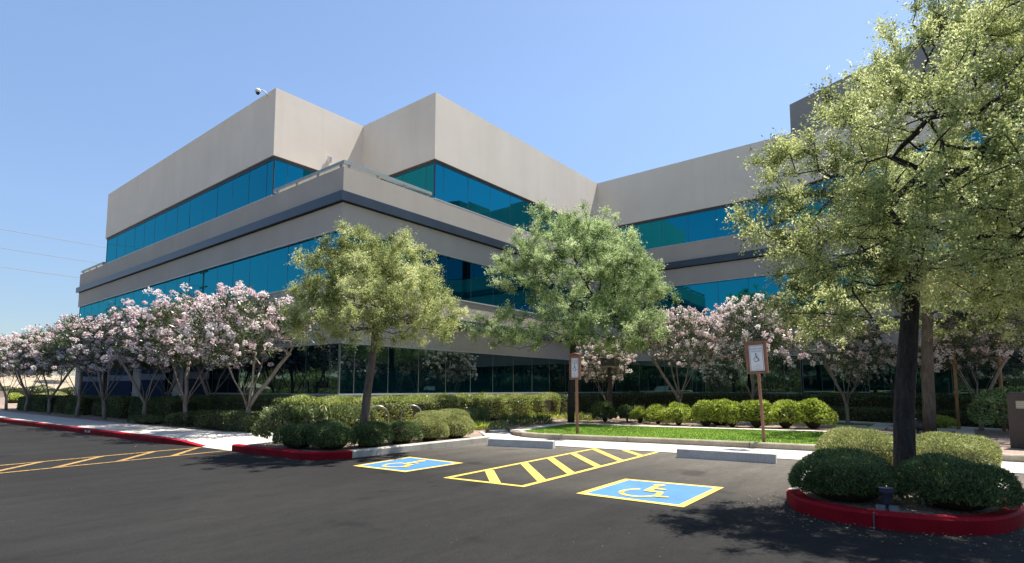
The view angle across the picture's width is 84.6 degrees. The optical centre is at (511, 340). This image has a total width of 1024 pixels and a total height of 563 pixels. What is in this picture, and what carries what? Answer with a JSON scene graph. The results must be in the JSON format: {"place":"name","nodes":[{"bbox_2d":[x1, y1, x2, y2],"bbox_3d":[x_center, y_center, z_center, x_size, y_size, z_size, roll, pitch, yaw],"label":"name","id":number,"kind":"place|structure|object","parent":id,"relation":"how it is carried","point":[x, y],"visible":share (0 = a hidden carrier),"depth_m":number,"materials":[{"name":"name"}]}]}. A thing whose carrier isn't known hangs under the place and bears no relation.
{"place":"outdoors","nodes":[
{"label":"outdoors","id":0,"kind":"place"},
{"bbox_2d":[0,384,73,402],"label":"hedge","id":1,"kind":"object","parent":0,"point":[66,390],"visible":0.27,"depth_m":57.75,"materials":[{"name":"green plant"}]},
{"bbox_2d":[0,375,74,388],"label":"bank","id":2,"kind":"structure","parent":0,"point":[31,380],"depth_m":70.58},
{"bbox_2d":[0,411,272,450],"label":"pavement","id":3,"kind":"structure","parent":0,"point":[219,440],"depth_m":16.62,"materials":[{"name":"concrete"}]},
{"bbox_2d":[0,0,991,375],"label":"sky","id":4,"kind":"structure","parent":0,"point":[95,94],"materials":[{"name":"blue"}]},
{"bbox_2d":[0,420,1023,562],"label":"asphalt car park","id":5,"kind":"structure","parent":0,"point":[202,506],"depth_m":6.35,"materials":[{"name":"grey asphalt"}]},
{"bbox_2d":[0,418,161,442],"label":"red kerb","id":6,"kind":"structure","parent":5,"relation":"on","point":[139,437],"depth_m":17.57,"materials":[{"name":"paint"}]},
{"bbox_2d":[0,447,228,472],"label":"hatched crossing marking","id":7,"kind":"object","parent":5,"relation":"on","point":[125,459],"visible":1,"depth_m":11.08,"materials":[{"name":"yellow paint"}]},
{"bbox_2d":[160,437,205,446],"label":"red kerb end","id":8,"kind":"structure","parent":5,"relation":"on","point":[168,440],"depth_m":14.21,"materials":[{"name":"paint"}]},
{"bbox_2d":[232,444,351,459],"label":"red kerb","id":9,"kind":"structure","parent":5,"relation":"on","point":[297,454],"depth_m":11.41,"materials":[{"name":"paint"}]},
{"bbox_2d":[354,457,460,471],"bbox_3d":[-1.982,2.302,10.504,1.580,0.010,1.560,-4,-6,38],"label":"accessible bay marking","id":10,"kind":"object","parent":5,"relation":"on","point":[406,464],"visible":1,"depth_m":10.41,"materials":[{"name":"blue paint"}]},
{"bbox_2d":[351,436,489,457],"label":"concrete kerb","id":11,"kind":"structure","parent":5,"relation":"on","point":[365,452],"depth_m":12.82,"materials":[{"name":"concrete"}]},
{"bbox_2d":[488,438,555,448],"bbox_3d":[0.217,2.490,13.632,1.700,0.189,0.222,-2,-5,23],"label":"wheel stop","id":12,"kind":"object","parent":5,"relation":"on","point":[524,443],"visible":1,"depth_m":13.53,"materials":[{"name":"concrete"}]},
{"bbox_2d":[39,430,1023,555],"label":"leaf litter","id":13,"kind":"object","parent":5,"relation":"on","point":[822,522],"visible":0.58,"depth_m":5.54,"materials":[{"name":"plant"}]},
{"bbox_2d":[444,448,657,486],"bbox_3d":[1.088,2.322,10.663,1.579,0.002,5.431,-3,-6,34],"label":"hatched aisle marking","id":14,"kind":"object","parent":5,"relation":"on","point":[493,478],"visible":1,"depth_m":9.90,"materials":[{"name":"yellow paint"}]},
{"bbox_2d":[577,479,723,506],"bbox_3d":[1.940,2.064,7.758,1.530,0.010,1.710,-4,-6,38],"label":"accessible bay marking","id":15,"kind":"object","parent":5,"relation":"on","point":[674,494],"visible":1,"depth_m":7.67,"materials":[{"name":"blue paint"}]},
{"bbox_2d":[677,448,776,463],"bbox_3d":[4.217,2.274,11.135,1.860,0.189,0.222,-3,-6,32],"label":"wheel stop","id":16,"kind":"object","parent":5,"relation":"on","point":[741,456],"visible":1,"depth_m":11.02,"materials":[{"name":"concrete"}]},
{"bbox_2d":[803,467,998,514],"bbox_3d":[5.454,2.044,8.024,2.241,0.150,5.618,-4,-6,38],"label":"planting bed","id":17,"kind":"object","parent":5,"relation":"on","point":[905,506],"visible":0.02,"depth_m":6.10,"materials":[{"name":"soil"}]},
{"bbox_2d":[787,446,900,501],"bbox_3d":[3.862,1.553,6.586,1.191,0.601,1.291,-4,-6,38],"label":"clipped shrub","id":18,"kind":"object","parent":17,"relation":"on","point":[822,473],"visible":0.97,"depth_m":6.24,"materials":[{"name":"green plant"}]},
{"bbox_2d":[814,425,892,468],"bbox_3d":[5.386,1.682,8.696,1.301,0.708,1.732,-4,-6,38],"label":"clipped shrub","id":19,"kind":"object","parent":17,"relation":"on","point":[877,442],"visible":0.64,"depth_m":8.35,"materials":[{"name":"green plant"}]},
{"bbox_2d":[716,0,1023,491],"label":"shade tree","id":20,"kind":"object","parent":17,"relation":"on","point":[905,259],"visible":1,"depth_m":6.71,"materials":[{"name":"green plant"}]},
{"bbox_2d":[876,486,898,511],"bbox_3d":[3.909,1.660,5.867,0.195,0.244,0.128,-3,-6,30],"label":"floodlight","id":21,"kind":"object","parent":17,"relation":"on","point":[886,493],"visible":0.97,"depth_m":5.84,"materials":[{"name":"metal"}]},
{"bbox_2d":[892,452,1023,511],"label":"clipped shrub","id":22,"kind":"object","parent":17,"relation":"on","point":[968,486],"visible":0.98,"depth_m":5.74,"materials":[{"name":"green plant"}]},
{"bbox_2d":[916,430,1002,470],"bbox_3d":[6.503,1.660,8.286,1.156,0.681,2.160,-4,-6,38],"label":"clipped shrub","id":23,"kind":"object","parent":17,"relation":"on","point":[983,449],"visible":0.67,"depth_m":7.77,"materials":[{"name":"green plant"}]},
{"bbox_2d":[786,489,1023,535],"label":"red kerb","id":24,"kind":"structure","parent":5,"relation":"on","point":[1002,521],"depth_m":5.58,"materials":[{"name":"paint"}]},
{"bbox_2d":[525,419,892,443],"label":"lawn","id":25,"kind":"structure","parent":0,"point":[672,430],"depth_m":15.98,"materials":[{"name":"plant"}]},
{"bbox_2d":[568,353,581,432],"bbox_3d":[1.804,1.602,15.938,0.150,2.495,0.480,4,-6,-37],"label":"accessible parking sign","id":26,"kind":"object","parent":25,"relation":"on","point":[575,366],"visible":1,"depth_m":15.95,"materials":[{"name":"metal"}]},
{"bbox_2d":[745,340,768,441],"bbox_3d":[5.949,1.328,13.478,0.484,2.620,0.115,-7,-8,36],"label":"accessible parking sign","id":27,"kind":"object","parent":25,"relation":"on","point":[756,357],"visible":1,"depth_m":13.51,"materials":[{"name":"metal"}]},
{"bbox_2d":[500,413,1007,445],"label":"garden paths","id":28,"kind":"structure","parent":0,"point":[885,425],"depth_m":18.26,"materials":[{"name":"concrete"}]},
{"bbox_2d":[486,429,1023,472],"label":"flush pavement","id":29,"kind":"structure","parent":0,"point":[1016,467],"depth_m":13.39,"materials":[{"name":"concrete"}]},
{"bbox_2d":[519,431,1023,461],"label":"lawn kerb","id":30,"kind":"structure","parent":29,"relation":"on","point":[811,447],"depth_m":13.96,"materials":[{"name":"concrete"}]},
{"label":"ground","id":31,"kind":"structure","parent":0,"visible":0},
{"bbox_2d":[0,403,1023,453],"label":"planting bed","id":32,"kind":"object","parent":31,"relation":"on","point":[1001,438],"visible":0.1,"depth_m":18.70,"materials":[{"name":"brown soil"}]},
{"bbox_2d":[0,333,45,409],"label":"oleander tree","id":33,"kind":"object","parent":32,"relation":"on","point":[8,337],"visible":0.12,"depth_m":34.21,"materials":[{"name":"pink plant"}]},
{"bbox_2d":[0,332,75,411],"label":"oleander tree","id":34,"kind":"object","parent":32,"relation":"on","point":[20,379],"visible":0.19,"depth_m":31.66,"materials":[{"name":"pink plant"}]},
{"bbox_2d":[0,324,87,413],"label":"oleander tree","id":35,"kind":"object","parent":32,"relation":"on","point":[23,363],"visible":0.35,"depth_m":28.11,"materials":[{"name":"pink plant"}]},
{"bbox_2d":[16,394,88,411],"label":"hedge","id":36,"kind":"object","parent":32,"relation":"on","point":[38,402],"visible":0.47,"depth_m":31.79,"materials":[{"name":"green plant"}]},
{"bbox_2d":[22,314,118,416],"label":"oleander tree","id":37,"kind":"object","parent":32,"relation":"on","point":[60,358],"visible":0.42,"depth_m":25.69,"materials":[{"name":"pink plant"}]},
{"bbox_2d":[53,395,113,414],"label":"hedge","id":38,"kind":"object","parent":32,"relation":"on","point":[66,404],"visible":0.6,"depth_m":28.13,"materials":[{"name":"green plant"}]},
{"bbox_2d":[46,308,154,419],"bbox_3d":[-17.088,1.110,23.741,4.096,4.694,3.934,0,-5,-4],"label":"oleander tree","id":39,"kind":"object","parent":32,"relation":"on","point":[85,347],"visible":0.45,"depth_m":23.04,"materials":[{"name":"pink plant"}]},
{"bbox_2d":[91,395,151,418],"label":"hedge","id":40,"kind":"object","parent":32,"relation":"on","point":[117,406],"visible":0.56,"depth_m":24.90,"materials":[{"name":"green plant"}]},
{"bbox_2d":[81,298,204,416],"bbox_3d":[-14.018,0.862,21.544,4.226,4.810,4.029,0,-5,4],"label":"oleander tree","id":41,"kind":"object","parent":32,"relation":"on","point":[110,322],"visible":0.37,"depth_m":20.95,"materials":[{"name":"pink plant"}]},
{"bbox_2d":[127,413,167,423],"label":"shrub","id":42,"kind":"object","parent":32,"relation":"on","point":[145,419],"visible":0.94,"depth_m":20.53,"materials":[{"name":"green plant"}]},
{"bbox_2d":[110,310,185,396],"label":"oleander tree","id":43,"kind":"object","parent":32,"relation":"on","point":[171,386],"visible":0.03,"depth_m":24.62,"materials":[{"name":"pink plant"}]},
{"bbox_2d":[127,396,201,419],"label":"hedge","id":44,"kind":"object","parent":32,"relation":"on","point":[163,406],"visible":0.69,"depth_m":21.68,"materials":[{"name":"green plant"}]},
{"bbox_2d":[164,410,201,426],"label":"hedge","id":45,"kind":"object","parent":32,"relation":"on","point":[177,420],"visible":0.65,"depth_m":19.17,"materials":[{"name":"green plant"}]},
{"bbox_2d":[123,286,252,426],"bbox_3d":[-11.129,0.658,19.405,4.155,4.847,4.079,-2,-5,20],"label":"oleander tree","id":46,"kind":"object","parent":32,"relation":"on","point":[164,310],"visible":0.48,"depth_m":18.61,"materials":[{"name":"pink plant"}]},
{"bbox_2d":[156,302,270,398],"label":"oleander tree","id":47,"kind":"object","parent":32,"relation":"on","point":[207,393],"visible":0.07,"depth_m":22.04,"materials":[{"name":"pink plant"}]},
{"bbox_2d":[194,409,270,432],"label":"hedge","id":48,"kind":"object","parent":32,"relation":"on","point":[239,420],"visible":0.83,"depth_m":17.14,"materials":[{"name":"green plant"}]},
{"bbox_2d":[172,393,300,410],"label":"hedge","id":49,"kind":"object","parent":32,"relation":"on","point":[224,402],"visible":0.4,"depth_m":20.13,"materials":[{"name":"green plant"}]},
{"bbox_2d":[170,280,316,414],"bbox_3d":[-8.053,0.571,17.009,3.857,4.602,4.016,-4,-6,37],"label":"oleander tree","id":50,"kind":"object","parent":32,"relation":"on","point":[230,331],"visible":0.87,"depth_m":16.57,"materials":[{"name":"pink plant"}]},
{"bbox_2d":[251,401,329,438],"bbox_3d":[-5.292,1.962,13.434,1.956,1.024,1.872,-4,-6,38],"label":"oleander shrub","id":51,"kind":"object","parent":32,"relation":"on","point":[274,417],"visible":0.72,"depth_m":12.97,"materials":[{"name":"green plant"}]},
{"bbox_2d":[271,423,317,448],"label":"clipped shrub","id":52,"kind":"object","parent":32,"relation":"on","point":[290,435],"visible":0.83,"depth_m":11.90,"materials":[{"name":"green plant"}]},
{"bbox_2d":[282,403,377,428],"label":"oleander hedge","id":53,"kind":"object","parent":32,"relation":"on","point":[347,414],"visible":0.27,"depth_m":14.67,"materials":[{"name":"green plant"}]},
{"bbox_2d":[311,418,349,426],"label":"clipped shrub","id":54,"kind":"object","parent":32,"relation":"on","point":[333,422],"visible":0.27,"depth_m":13.12,"materials":[{"name":"green plant"}]},
{"bbox_2d":[306,424,357,449],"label":"clipped shrub","id":55,"kind":"object","parent":32,"relation":"on","point":[331,437],"visible":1,"depth_m":11.66,"materials":[{"name":"green plant"}]},
{"bbox_2d":[352,421,393,447],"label":"clipped shrub","id":56,"kind":"object","parent":32,"relation":"on","point":[373,436],"visible":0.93,"depth_m":12.25,"materials":[{"name":"green plant"}]},
{"bbox_2d":[275,216,473,446],"bbox_3d":[-3.187,-0.149,12.781,4.200,5.267,3.843,-4,-6,38],"label":"shade tree","id":57,"kind":"object","parent":32,"relation":"on","point":[339,284],"visible":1,"depth_m":12.33,"materials":[{"name":"green plant"}]},
{"bbox_2d":[386,420,422,443],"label":"clipped shrub","id":58,"kind":"object","parent":32,"relation":"on","point":[404,431],"visible":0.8,"depth_m":13.03,"materials":[{"name":"green plant"}]},
{"bbox_2d":[281,392,560,422],"bbox_3d":[-2.438,2.541,21.775,2.123,1.099,13.296,-4,-6,38],"label":"long hedge","id":59,"kind":"object","parent":32,"relation":"on","point":[494,405],"visible":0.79,"depth_m":20.50,"materials":[{"name":"green plant"}]},
{"bbox_2d":[413,416,449,440],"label":"clipped shrub","id":60,"kind":"object","parent":32,"relation":"on","point":[433,430],"visible":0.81,"depth_m":13.72,"materials":[{"name":"green plant"}]},
{"bbox_2d":[414,408,470,424],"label":"clipped hedge","id":61,"kind":"object","parent":32,"relation":"on","point":[438,414],"visible":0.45,"depth_m":16.46,"materials":[{"name":"green plant"}]},
{"bbox_2d":[439,414,474,437],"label":"clipped shrub","id":62,"kind":"object","parent":32,"relation":"on","point":[460,426],"visible":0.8,"depth_m":14.50,"materials":[{"name":"green plant"}]},
{"bbox_2d":[457,407,489,423],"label":"clipped hedge","id":63,"kind":"object","parent":32,"relation":"on","point":[476,414],"visible":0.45,"depth_m":19.22,"materials":[{"name":"green plant"}]},
{"bbox_2d":[496,412,531,422],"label":"bed plant","id":64,"kind":"object","parent":32,"relation":"on","point":[505,417],"visible":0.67,"depth_m":20.39,"materials":[{"name":"green plant"}]},
{"bbox_2d":[507,417,536,425],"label":"bed plant","id":65,"kind":"object","parent":32,"relation":"on","point":[520,422],"visible":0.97,"depth_m":19.15,"materials":[{"name":"green plant"}]},
{"bbox_2d":[527,413,554,423],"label":"bed plant","id":66,"kind":"object","parent":32,"relation":"on","point":[541,418],"visible":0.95,"depth_m":20.53,"materials":[{"name":"green plant"}]},
{"bbox_2d":[462,198,683,422],"bbox_3d":[2.538,-1.122,22.021,7.442,8.793,7.577,-4,-6,38],"label":"shade tree","id":67,"kind":"object","parent":32,"relation":"on","point":[616,254],"visible":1,"depth_m":21.14,"materials":[{"name":"green plant"}]},
{"bbox_2d":[544,392,607,415],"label":"wing hedge","id":68,"kind":"object","parent":32,"relation":"on","point":[586,401],"visible":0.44,"depth_m":29.17,"materials":[{"name":"green plant"}]},
{"bbox_2d":[590,401,617,421],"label":"round shrub","id":69,"kind":"object","parent":32,"relation":"on","point":[604,410],"visible":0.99,"depth_m":21.55,"materials":[{"name":"green plant"}]},
{"bbox_2d":[576,336,638,401],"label":"oleander tree","id":70,"kind":"object","parent":32,"relation":"on","point":[592,364],"visible":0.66,"depth_m":24.59,"materials":[{"name":"pink plant"}]},
{"bbox_2d":[600,358,619,418],"bbox_3d":[4.216,2.065,24.161,0.660,2.610,0.660,-3,-6,28],"label":"post lamp","id":71,"kind":"object","parent":32,"relation":"on","point":[610,363],"visible":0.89,"depth_m":24.07,"materials":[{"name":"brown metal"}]},
{"bbox_2d":[617,404,633,421],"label":"round shrub","id":72,"kind":"object","parent":32,"relation":"on","point":[624,411],"visible":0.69,"depth_m":21.45,"materials":[{"name":"green plant"}]},
{"bbox_2d":[629,405,646,422],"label":"round shrub","id":73,"kind":"object","parent":32,"relation":"on","point":[638,413],"visible":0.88,"depth_m":20.99,"materials":[{"name":"green plant"}]},
{"bbox_2d":[645,403,670,423],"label":"round shrub","id":74,"kind":"object","parent":32,"relation":"on","point":[654,412],"visible":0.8,"depth_m":20.45,"materials":[{"name":"green plant"}]},
{"bbox_2d":[662,401,690,424],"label":"round shrub","id":75,"kind":"object","parent":32,"relation":"on","point":[675,407],"visible":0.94,"depth_m":19.77,"materials":[{"name":"green plant"}]},
{"bbox_2d":[634,303,729,402],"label":"oleander tree","id":76,"kind":"object","parent":32,"relation":"on","point":[684,321],"visible":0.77,"depth_m":22.98,"materials":[{"name":"pink plant"}]},
{"bbox_2d":[604,391,775,415],"bbox_3d":[8.995,3.253,29.412,9.609,1.245,1.559,-4,-6,38],"label":"wing hedge","id":77,"kind":"object","parent":32,"relation":"on","point":[642,399],"visible":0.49,"depth_m":29.37,"materials":[{"name":"green plant"}]},
{"bbox_2d":[689,400,722,425],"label":"round shrub","id":78,"kind":"object","parent":32,"relation":"on","point":[706,416],"visible":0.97,"depth_m":19.08,"materials":[{"name":"green plant"}]},
{"bbox_2d":[712,398,743,426],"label":"round shrub","id":79,"kind":"object","parent":32,"relation":"on","point":[731,416],"visible":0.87,"depth_m":18.82,"materials":[{"name":"green plant"}]},
{"bbox_2d":[696,293,809,399],"bbox_3d":[9.466,0.689,22.160,4.143,5.282,3.950,1,-5,-16],"label":"oleander tree","id":80,"kind":"object","parent":32,"relation":"on","point":[738,323],"visible":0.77,"depth_m":21.53,"materials":[{"name":"pink plant"}]},
{"bbox_2d":[739,399,775,427],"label":"round shrub","id":81,"kind":"object","parent":32,"relation":"on","point":[752,414],"visible":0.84,"depth_m":18.47,"materials":[{"name":"green plant"}]},
{"bbox_2d":[764,398,807,427],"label":"round shrub","id":82,"kind":"object","parent":32,"relation":"on","point":[784,413],"visible":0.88,"depth_m":18.08,"materials":[{"name":"green plant"}]},
{"bbox_2d":[792,398,838,428],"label":"round shrub","id":83,"kind":"object","parent":32,"relation":"on","point":[814,411],"visible":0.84,"depth_m":17.92,"materials":[{"name":"green plant"}]},
{"bbox_2d":[794,305,897,424],"bbox_3d":[11.953,0.903,20.132,3.419,4.467,3.356,0,-5,2],"label":"oleander tree","id":84,"kind":"object","parent":32,"relation":"on","point":[845,353],"visible":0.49,"depth_m":19.66,"materials":[{"name":"pink plant"}]},
{"bbox_2d":[770,392,1007,416],"bbox_3d":[14.908,2.615,22.058,1.605,1.241,10.351,3,-6,-27],"label":"wing hedge","id":85,"kind":"object","parent":32,"relation":"on","point":[944,402],"visible":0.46,"depth_m":22.19,"materials":[{"name":"green plant"}]},
{"bbox_2d":[773,121,1023,432],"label":"shade tree","id":86,"kind":"object","parent":32,"relation":"on","point":[929,421],"visible":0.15,"depth_m":16.25,"materials":[{"name":"green plant"}]},
{"bbox_2d":[821,405,1008,428],"bbox_3d":[14.183,2.790,20.964,1.008,0.671,8.514,3,-6,-27],"label":"hedge","id":87,"kind":"object","parent":32,"relation":"on","point":[870,414],"visible":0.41,"depth_m":20.94,"materials":[{"name":"green plant"}]},
{"bbox_2d":[936,414,960,427],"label":"ground plant","id":88,"kind":"object","parent":32,"relation":"on","point":[944,421],"visible":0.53,"depth_m":17.59,"materials":[{"name":"green plant"}]},
{"bbox_2d":[951,338,960,429],"bbox_3d":[13.729,1.434,17.387,0.095,3.100,0.100,-2,-5,21],"label":"tree stake","id":89,"kind":"object","parent":32,"relation":"on","point":[956,398],"visible":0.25,"depth_m":17.35,"materials":[{"name":"brown wood"}]},
{"bbox_2d":[917,294,1023,430],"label":"oleander tree","id":90,"kind":"object","parent":32,"relation":"on","point":[942,350],"visible":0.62,"depth_m":17.16,"materials":[{"name":"pink plant"}]},
{"bbox_2d":[967,385,1023,430],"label":"leafy shrub","id":91,"kind":"object","parent":32,"relation":"on","point":[979,404],"visible":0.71,"depth_m":15.95,"materials":[{"name":"green plant"}]},
{"bbox_2d":[995,336,1005,431],"bbox_3d":[14.816,1.404,17.035,0.095,3.100,0.100,-2,-5,21],"label":"tree stake","id":92,"kind":"object","parent":32,"relation":"on","point":[1000,383],"visible":0.33,"depth_m":17.03,"materials":[{"name":"brown wood"}]},
{"bbox_2d":[1007,392,1023,448],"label":"trash bin","id":93,"kind":"object","parent":32,"relation":"on","point":[1015,403],"visible":1,"depth_m":12.13,"materials":[{"name":"brown metal"}]},
{"bbox_2d":[73,0,1023,397],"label":"office building","id":94,"kind":"structure","parent":31,"relation":"on","point":[257,192],"depth_m":26.34,"materials":[{"name":"beige concrete"}]},
{"bbox_2d":[106,159,273,262],"bbox_3d":[-18.227,-6.299,30.154,20.940,1.610,0.045,-4,-6,38],"label":"ribbon window","id":95,"kind":"structure","parent":94,"relation":"in","point":[257,184],"depth_m":28.11,"materials":[{"name":"blue glass"}]},
{"bbox_2d":[79,230,341,321],"bbox_3d":[-18.178,-2.256,29.729,30.910,1.800,0.048,-4,-6,38],"label":"ribbon window","id":96,"kind":"structure","parent":94,"relation":"in","point":[270,271],"depth_m":24.76,"materials":[{"name":"blue glass"}]},
{"bbox_2d":[212,343,339,393],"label":"ribbon window","id":97,"kind":"structure","parent":94,"relation":"in","point":[313,370],"depth_m":21.58,"materials":[{"name":"black glass"}]},
{"bbox_2d":[273,159,320,194],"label":"ribbon window","id":98,"kind":"structure","parent":94,"relation":"in","point":[284,173],"depth_m":24.08,"materials":[{"name":"blue glass"}]},
{"bbox_2d":[386,163,434,197],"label":"ribbon window","id":99,"kind":"structure","parent":94,"relation":"in","point":[424,177],"depth_m":24.52,"materials":[{"name":"teal glass"}]},
{"bbox_2d":[338,343,598,393],"bbox_3d":[-0.434,1.604,26.860,0.044,1.795,18.145,-4,-6,38],"label":"ribbon window","id":100,"kind":"structure","parent":94,"relation":"in","point":[401,370],"depth_m":24.06,"materials":[{"name":"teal glass"}]},
{"bbox_2d":[343,231,597,318],"bbox_3d":[-0.435,-2.473,27.214,0.048,1.800,18.145,-4,-6,38],"label":"ribbon window","id":101,"kind":"structure","parent":94,"relation":"in","point":[468,281],"depth_m":25.67,"materials":[{"name":"blue glass"}]},
{"bbox_2d":[434,163,596,252],"bbox_3d":[0.944,-6.370,29.339,0.047,1.610,13.640,-4,-6,38],"label":"ribbon window","id":102,"kind":"structure","parent":94,"relation":"in","point":[452,187],"depth_m":26.48,"materials":[{"name":"blue glass"}]},
{"bbox_2d":[600,198,794,256],"bbox_3d":[9.725,-6.203,31.261,10.900,1.610,0.043,-4,-6,38],"label":"ribbon window","id":103,"kind":"structure","parent":94,"relation":"in","point":[702,225],"depth_m":31.07,"materials":[{"name":"blue glass"}]},
{"bbox_2d":[605,274,797,322],"bbox_3d":[9.713,-2.155,30.896,10.900,1.800,0.045,-4,-6,38],"label":"ribbon window","id":104,"kind":"structure","parent":94,"relation":"in","point":[701,296],"depth_m":30.01,"materials":[{"name":"blue glass"}]},
{"bbox_2d":[602,356,801,392],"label":"ribbon window","id":105,"kind":"structure","parent":94,"relation":"in","point":[645,376],"depth_m":29.87,"materials":[{"name":"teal glass"}]},
{"bbox_2d":[798,230,1017,305],"bbox_3d":[16.380,-2.901,22.267,0.045,1.800,11.000,3,-6,-27],"label":"ribbon window","id":106,"kind":"structure","parent":94,"relation":"in","point":[818,300],"depth_m":25.04,"materials":[{"name":"blue glass"}]},
{"bbox_2d":[795,118,1023,221],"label":"ribbon window","id":107,"kind":"structure","parent":94,"relation":"in","point":[975,134],"depth_m":25.36,"materials":[{"name":"blue glass"}]},
{"bbox_2d":[802,343,1023,393],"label":"ribbon window","id":108,"kind":"structure","parent":94,"relation":"in","point":[816,379],"depth_m":23.20,"materials":[{"name":"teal glass"}]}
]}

